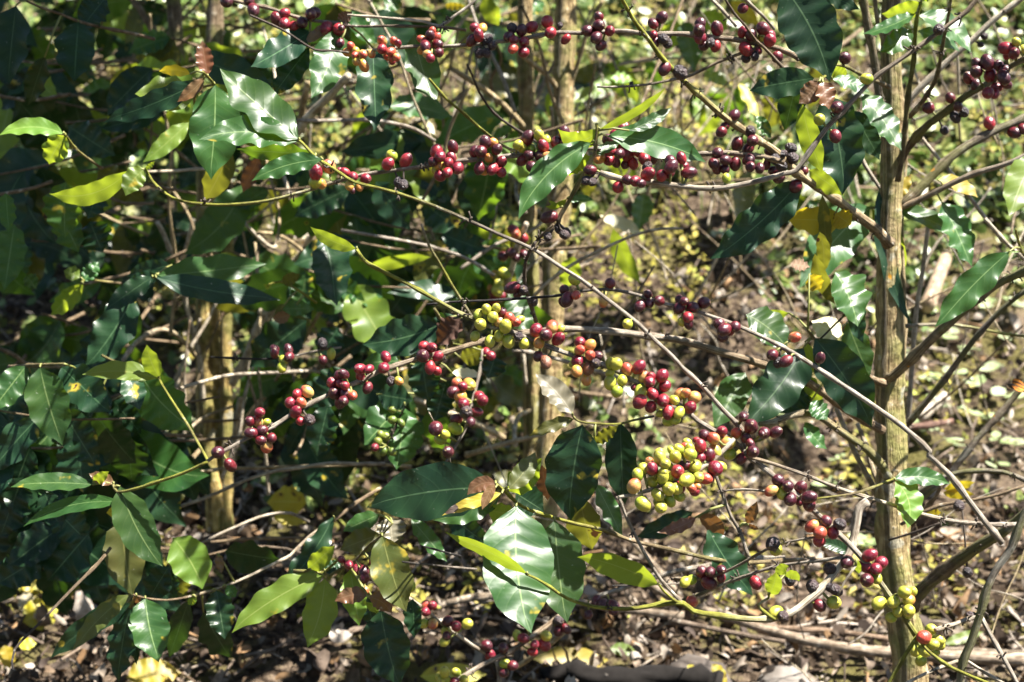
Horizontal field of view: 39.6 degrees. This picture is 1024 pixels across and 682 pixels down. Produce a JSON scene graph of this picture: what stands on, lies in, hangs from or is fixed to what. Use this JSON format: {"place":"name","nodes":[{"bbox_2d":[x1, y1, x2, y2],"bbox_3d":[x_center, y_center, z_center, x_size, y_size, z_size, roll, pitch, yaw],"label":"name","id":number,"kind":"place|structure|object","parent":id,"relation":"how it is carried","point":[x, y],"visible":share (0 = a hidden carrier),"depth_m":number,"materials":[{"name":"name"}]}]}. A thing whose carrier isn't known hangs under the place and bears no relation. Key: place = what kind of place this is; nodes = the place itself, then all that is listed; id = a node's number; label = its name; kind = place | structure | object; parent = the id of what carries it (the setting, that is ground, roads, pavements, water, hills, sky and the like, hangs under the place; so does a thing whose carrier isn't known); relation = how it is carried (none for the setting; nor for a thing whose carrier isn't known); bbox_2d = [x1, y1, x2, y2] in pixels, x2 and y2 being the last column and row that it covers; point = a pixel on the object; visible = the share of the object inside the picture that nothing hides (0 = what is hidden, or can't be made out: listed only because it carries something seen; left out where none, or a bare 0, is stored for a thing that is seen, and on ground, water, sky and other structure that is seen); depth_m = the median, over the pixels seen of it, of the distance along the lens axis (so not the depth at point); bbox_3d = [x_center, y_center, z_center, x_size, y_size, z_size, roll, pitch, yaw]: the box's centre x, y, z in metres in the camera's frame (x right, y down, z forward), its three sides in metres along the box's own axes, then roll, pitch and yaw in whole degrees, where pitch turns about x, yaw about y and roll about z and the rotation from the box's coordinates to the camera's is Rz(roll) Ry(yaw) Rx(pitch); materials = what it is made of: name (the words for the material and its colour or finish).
{"place":"outdoors","nodes":[
{"label":"outdoors","id":0,"kind":"place"},
{"bbox_2d":[0,0,1023,681],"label":"ground","id":1,"kind":"structure","parent":0,"point":[798,444],"depth_m":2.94,"materials":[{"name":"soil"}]},
{"bbox_2d":[0,645,14,667],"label":"fallen leaf","id":2,"kind":"object","parent":1,"relation":"on","point":[6,652],"visible":0.83,"depth_m":2.10,"materials":[{"name":"yellow plant"}]},
{"bbox_2d":[18,592,33,610],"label":"fallen leaf","id":3,"kind":"object","parent":1,"relation":"on","point":[25,598],"visible":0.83,"depth_m":2.28,"materials":[{"name":"beige plant"}]},
{"bbox_2d":[19,637,35,649],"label":"fallen leaf","id":4,"kind":"object","parent":1,"relation":"on","point":[27,643],"visible":0.8,"depth_m":2.14,"materials":[{"name":"yellow plant"}]},
{"bbox_2d":[22,579,40,592],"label":"fallen leaf","id":5,"kind":"object","parent":1,"relation":"on","point":[28,589],"visible":0.16,"depth_m":2.34,"materials":[{"name":"yellow plant"}]},
{"bbox_2d":[23,599,57,630],"bbox_3d":[-0.748,0.432,2.250,0.052,0.035,0.043,0,18,0],"label":"fallen leaf","id":6,"kind":"object","parent":1,"relation":"on","point":[29,608],"visible":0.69,"depth_m":2.25,"materials":[{"name":"yellow plant"}]},
{"bbox_2d":[126,658,180,681],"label":"fallen leaf","id":7,"kind":"object","parent":1,"relation":"on","point":[148,670],"visible":0.98,"depth_m":2.06,"materials":[{"name":"yellow plant"}]},
{"bbox_2d":[0,0,354,330],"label":"coffee plant","id":8,"kind":"object","parent":1,"relation":"on","point":[59,103],"visible":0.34,"depth_m":2.45,"materials":[{"name":"green plant"}]},
{"bbox_2d":[0,393,382,681],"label":"coffee plant","id":9,"kind":"object","parent":1,"relation":"on","point":[60,512],"visible":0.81,"depth_m":1.55,"materials":[{"name":"green plant"}]},
{"bbox_2d":[0,0,410,531],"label":"coffee plant","id":10,"kind":"object","parent":1,"relation":"on","point":[56,375],"visible":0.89,"depth_m":1.69,"materials":[{"name":"green plant"}]},
{"bbox_2d":[267,485,305,513],"bbox_3d":[-0.358,0.254,2.268,0.048,0.038,0.052,-14,23,-36],"label":"fallen leaf","id":11,"kind":"object","parent":1,"relation":"on","point":[286,498],"visible":0.91,"depth_m":2.27,"materials":[{"name":"plant"}]},
{"bbox_2d":[273,514,305,525],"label":"fallen leaf","id":12,"kind":"object","parent":1,"relation":"on","point":[288,520],"visible":0.87,"depth_m":2.21,"materials":[{"name":"yellow plant"}]},
{"bbox_2d":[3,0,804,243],"bbox_3d":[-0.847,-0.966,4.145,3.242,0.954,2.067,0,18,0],"label":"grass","id":13,"kind":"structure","parent":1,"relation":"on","point":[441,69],"depth_m":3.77,"materials":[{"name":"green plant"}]},
{"bbox_2d":[420,663,486,681],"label":"fallen leaf","id":14,"kind":"object","parent":1,"relation":"on","point":[428,674],"visible":0.62,"depth_m":2.10,"materials":[{"name":"yellow plant"}]},
{"bbox_2d":[494,470,513,492],"bbox_3d":[0.004,0.270,2.687,0.077,0.042,0.034,0,18,0],"label":"fallen leaf","id":15,"kind":"object","parent":1,"relation":"on","point":[499,478],"visible":0.34,"depth_m":2.69,"materials":[{"name":"plant"}]},
{"bbox_2d":[0,0,1023,527],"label":"ground cover","id":16,"kind":"object","parent":1,"relation":"on","point":[962,162],"visible":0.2,"depth_m":3.64,"materials":[{"name":"green plant"}]},
{"bbox_2d":[0,0,1023,619],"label":"moss","id":17,"kind":"object","parent":1,"relation":"on","point":[368,472],"visible":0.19,"depth_m":3.11,"materials":[{"name":"green plant"}]},
{"bbox_2d":[51,0,1023,681],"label":"coffee plant","id":18,"kind":"object","parent":1,"relation":"on","point":[837,138],"visible":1,"depth_m":1.42,"materials":[{"name":"green plant"}]},
{"bbox_2d":[184,0,904,528],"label":"coffee plant","id":19,"kind":"object","parent":1,"relation":"on","point":[378,310],"visible":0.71,"depth_m":2.11,"materials":[{"name":"green plant"}]},
{"bbox_2d":[445,592,684,619],"bbox_3d":[0.083,0.420,2.270,0.382,0.023,0.042,2,18,7],"label":"fallen stick","id":20,"kind":"object","parent":1,"relation":"on","point":[649,612],"visible":0.38,"depth_m":2.26,"materials":[{"name":"brown wood"}]},
{"bbox_2d":[534,646,607,666],"bbox_3d":[0.096,0.484,2.164,0.129,0.036,0.032,-6,19,-19],"label":"fallen leaf","id":21,"kind":"object","parent":1,"relation":"on","point":[583,654],"visible":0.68,"depth_m":2.16,"materials":[{"name":"yellow plant"}]},
{"bbox_2d":[199,68,1023,681],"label":"coffee plant","id":22,"kind":"object","parent":1,"relation":"on","point":[267,122],"visible":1,"depth_m":1.20,"materials":[{"name":"green plant"}]},
{"bbox_2d":[610,642,634,655],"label":"fallen leaf","id":23,"kind":"object","parent":1,"relation":"on","point":[615,649],"visible":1,"depth_m":2.16,"materials":[{"name":"plant"}]},
{"bbox_2d":[539,658,723,681],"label":"log","id":24,"kind":"object","parent":1,"relation":"on","point":[580,670],"visible":0.95,"depth_m":2.06,"materials":[{"name":"grey wood"}]},
{"bbox_2d":[632,187,656,193],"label":"seedling","id":25,"kind":"object","parent":1,"relation":"on","point":[644,189],"visible":0.66,"depth_m":3.50,"materials":[{"name":"green plant"}]},
{"bbox_2d":[626,533,684,597],"bbox_3d":[0.243,0.385,2.434,0.016,0.027,0.275,-4,19,-13],"label":"fallen stick","id":26,"kind":"object","parent":1,"relation":"on","point":[658,568],"visible":0.52,"depth_m":2.40,"materials":[{"name":"brown wood"}]},
{"bbox_2d":[329,244,1023,681],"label":"coffee plant","id":27,"kind":"object","parent":1,"relation":"on","point":[459,498],"visible":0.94,"depth_m":1.29,"materials":[{"name":"green plant"}]},
{"bbox_2d":[671,128,691,133],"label":"seedling","id":28,"kind":"object","parent":1,"relation":"on","point":[680,131],"visible":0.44,"depth_m":3.71,"materials":[{"name":"green plant"}]},
{"bbox_2d":[670,653,731,681],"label":"stone","id":29,"kind":"object","parent":1,"relation":"on","point":[685,660],"visible":0.38,"depth_m":2.09,"materials":[{"name":"grey stone"}]},
{"bbox_2d":[711,664,726,681],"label":"fallen leaf","id":30,"kind":"object","parent":1,"relation":"on","point":[715,667],"visible":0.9,"depth_m":2.05,"materials":[{"name":"yellow plant"}]},
{"bbox_2d":[711,229,728,243],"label":"seedling","id":31,"kind":"object","parent":1,"relation":"on","point":[717,232],"visible":0.71,"depth_m":3.40,"materials":[{"name":"green plant"}]},
{"bbox_2d":[427,156,1023,681],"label":"coffee plant","id":32,"kind":"object","parent":1,"relation":"on","point":[1013,192],"visible":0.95,"depth_m":1.25,"materials":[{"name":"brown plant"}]},
{"bbox_2d":[668,617,785,643],"bbox_3d":[0.329,0.447,2.191,0.186,0.014,0.012,8,20,24],"label":"fallen stick","id":33,"kind":"object","parent":1,"relation":"on","point":[720,630],"visible":0.95,"depth_m":2.19,"materials":[{"name":"brown wood"}]},
{"bbox_2d":[730,361,745,372],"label":"seedling","id":34,"kind":"object","parent":1,"relation":"on","point":[736,363],"visible":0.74,"depth_m":3.05,"materials":[{"name":"green plant"}]},
{"bbox_2d":[756,666,817,681],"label":"stone","id":35,"kind":"object","parent":1,"relation":"on","point":[785,674],"visible":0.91,"depth_m":2.06,"materials":[{"name":"beige stone"}]},
{"bbox_2d":[812,476,840,488],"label":"seedling","id":36,"kind":"object","parent":1,"relation":"on","point":[821,484],"visible":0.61,"depth_m":2.79,"materials":[{"name":"green plant"}]},
{"bbox_2d":[765,624,888,641],"bbox_3d":[0.486,0.447,2.182,0.196,0.020,0.025,5,19,15],"label":"fallen stick","id":37,"kind":"object","parent":1,"relation":"on","point":[797,629],"visible":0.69,"depth_m":2.18,"materials":[{"name":"brown wood"}]},
{"bbox_2d":[647,585,1023,665],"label":"fallen stick","id":38,"kind":"object","parent":1,"relation":"on","point":[976,657],"visible":0.65,"depth_m":2.11,"materials":[{"name":"brown wood"}]},
{"bbox_2d":[829,453,850,469],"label":"seedling","id":39,"kind":"object","parent":1,"relation":"on","point":[838,455],"visible":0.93,"depth_m":2.84,"materials":[{"name":"green plant"}]},
{"bbox_2d":[848,533,875,553],"bbox_3d":[0.631,0.369,2.540,0.067,0.040,0.039,7,19,21],"label":"seedling","id":40,"kind":"object","parent":1,"relation":"on","point":[869,541],"visible":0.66,"depth_m":2.54,"materials":[{"name":"green plant"}]},
{"bbox_2d":[914,419,938,435],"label":"seedling","id":41,"kind":"object","parent":1,"relation":"on","point":[926,429],"visible":0.41,"depth_m":2.88,"materials":[{"name":"green plant"}]},
{"bbox_2d":[919,372,941,383],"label":"seedling","id":42,"kind":"object","parent":1,"relation":"on","point":[923,376],"visible":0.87,"depth_m":3.02,"materials":[{"name":"green plant"}]},
{"bbox_2d":[911,418,953,430],"bbox_3d":[0.834,0.169,2.853,0.106,0.024,0.023,-1,18,-2],"label":"fallen stick","id":43,"kind":"object","parent":1,"relation":"on","point":[931,424],"visible":0.77,"depth_m":2.85,"materials":[{"name":"brown wood"}]},
{"bbox_2d":[918,392,949,421],"bbox_3d":[0.851,0.133,2.879,0.093,0.045,0.025,-15,23,-38],"label":"fallen stick","id":44,"kind":"object","parent":1,"relation":"on","point":[939,397],"visible":0.64,"depth_m":2.87,"materials":[{"name":"grey wood"}]},
{"bbox_2d":[920,253,951,312],"bbox_3d":[0.951,-0.131,3.182,0.036,0.094,0.198,9,20,26],"label":"fallen stick","id":45,"kind":"object","parent":1,"relation":"on","point":[938,277],"visible":0.92,"depth_m":3.16,"materials":[{"name":"brown wood"}]},
{"bbox_2d":[929,327,958,347],"bbox_3d":[0.944,-0.004,3.110,0.066,0.041,0.071,1,18,4],"label":"seedling","id":46,"kind":"object","parent":1,"relation":"on","point":[954,329],"visible":0.69,"depth_m":3.11,"materials":[{"name":"green plant"}]},
{"bbox_2d":[944,437,965,452],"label":"seedling","id":47,"kind":"object","parent":1,"relation":"on","point":[951,440],"visible":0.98,"depth_m":2.85,"materials":[{"name":"green plant"}]},
{"bbox_2d":[942,366,967,382],"bbox_3d":[0.942,0.076,3.020,0.055,0.032,0.051,0,18,0],"label":"seedling","id":48,"kind":"object","parent":1,"relation":"on","point":[960,371],"visible":0.72,"depth_m":3.03,"materials":[{"name":"green plant"}]},
{"bbox_2d":[945,630,982,644],"bbox_3d":[0.687,0.449,2.155,0.071,0.014,0.014,-6,19,-19],"label":"fallen leaf","id":49,"kind":"object","parent":1,"relation":"on","point":[957,638],"visible":0.67,"depth_m":2.15,"materials":[{"name":"plant"}]},
{"bbox_2d":[956,405,972,420],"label":"seedling","id":50,"kind":"object","parent":1,"relation":"on","point":[963,410],"visible":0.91,"depth_m":2.94,"materials":[{"name":"green plant"}]},
{"bbox_2d":[958,345,980,355],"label":"seedling","id":51,"kind":"object","parent":1,"relation":"on","point":[970,349],"visible":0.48,"depth_m":3.10,"materials":[{"name":"green plant"}]},
{"bbox_2d":[964,375,985,394],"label":"seedling","id":52,"kind":"object","parent":1,"relation":"on","point":[977,379],"visible":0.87,"depth_m":2.99,"materials":[{"name":"green plant"}]},
{"bbox_2d":[944,647,1023,652],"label":"fallen stick","id":53,"kind":"object","parent":1,"relation":"on","point":[982,649],"visible":0.34,"depth_m":2.09,"materials":[{"name":"brown wood"}]},
{"bbox_2d":[969,411,1002,422],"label":"seedling","id":54,"kind":"object","parent":1,"relation":"on","point":[978,413],"visible":0.72,"depth_m":2.91,"materials":[{"name":"green plant"}]},
{"bbox_2d":[979,297,997,310],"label":"seedling","id":55,"kind":"object","parent":1,"relation":"on","point":[989,301],"visible":0.54,"depth_m":3.18,"materials":[{"name":"green plant"}]},
{"bbox_2d":[977,192,1001,197],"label":"seedling","id":56,"kind":"object","parent":1,"relation":"on","point":[994,193],"visible":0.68,"depth_m":3.48,"materials":[{"name":"green plant"}]},
{"bbox_2d":[979,361,1003,376],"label":"seedling","id":57,"kind":"object","parent":1,"relation":"on","point":[991,366],"visible":0.97,"depth_m":3.04,"materials":[{"name":"green plant"}]},
{"bbox_2d":[986,458,1009,474],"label":"seedling","id":58,"kind":"object","parent":1,"relation":"on","point":[1000,463],"visible":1,"depth_m":2.77,"materials":[{"name":"green plant"}]},
{"bbox_2d":[990,431,1011,448],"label":"seedling","id":59,"kind":"object","parent":1,"relation":"on","point":[995,434],"visible":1,"depth_m":2.85,"materials":[{"name":"green plant"}]},
{"bbox_2d":[998,331,1013,342],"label":"seedling","id":60,"kind":"object","parent":1,"relation":"on","point":[1000,336],"visible":0.42,"depth_m":3.13,"materials":[{"name":"green plant"}]},
{"bbox_2d":[991,387,1023,399],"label":"seedling","id":61,"kind":"object","parent":1,"relation":"on","point":[999,391],"visible":0.59,"depth_m":2.96,"materials":[{"name":"green plant"}]},
{"bbox_2d":[1000,438,1023,459],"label":"seedling","id":62,"kind":"object","parent":1,"relation":"on","point":[1021,441],"visible":1,"depth_m":2.81,"materials":[{"name":"green plant"}]},
{"bbox_2d":[1002,296,1023,313],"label":"seedling","id":63,"kind":"object","parent":1,"relation":"on","point":[1016,302],"visible":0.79,"depth_m":3.18,"materials":[{"name":"green plant"}]},
{"bbox_2d":[1006,227,1023,243],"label":"seedling","id":64,"kind":"object","parent":1,"relation":"on","point":[1021,228],"visible":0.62,"depth_m":3.38,"materials":[{"name":"green plant"}]},
{"bbox_2d":[1004,379,1023,391],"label":"moth","id":65,"kind":"object","parent":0,"point":[1018,382],"visible":1,"depth_m":1.60,"materials":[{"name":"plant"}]}
]}

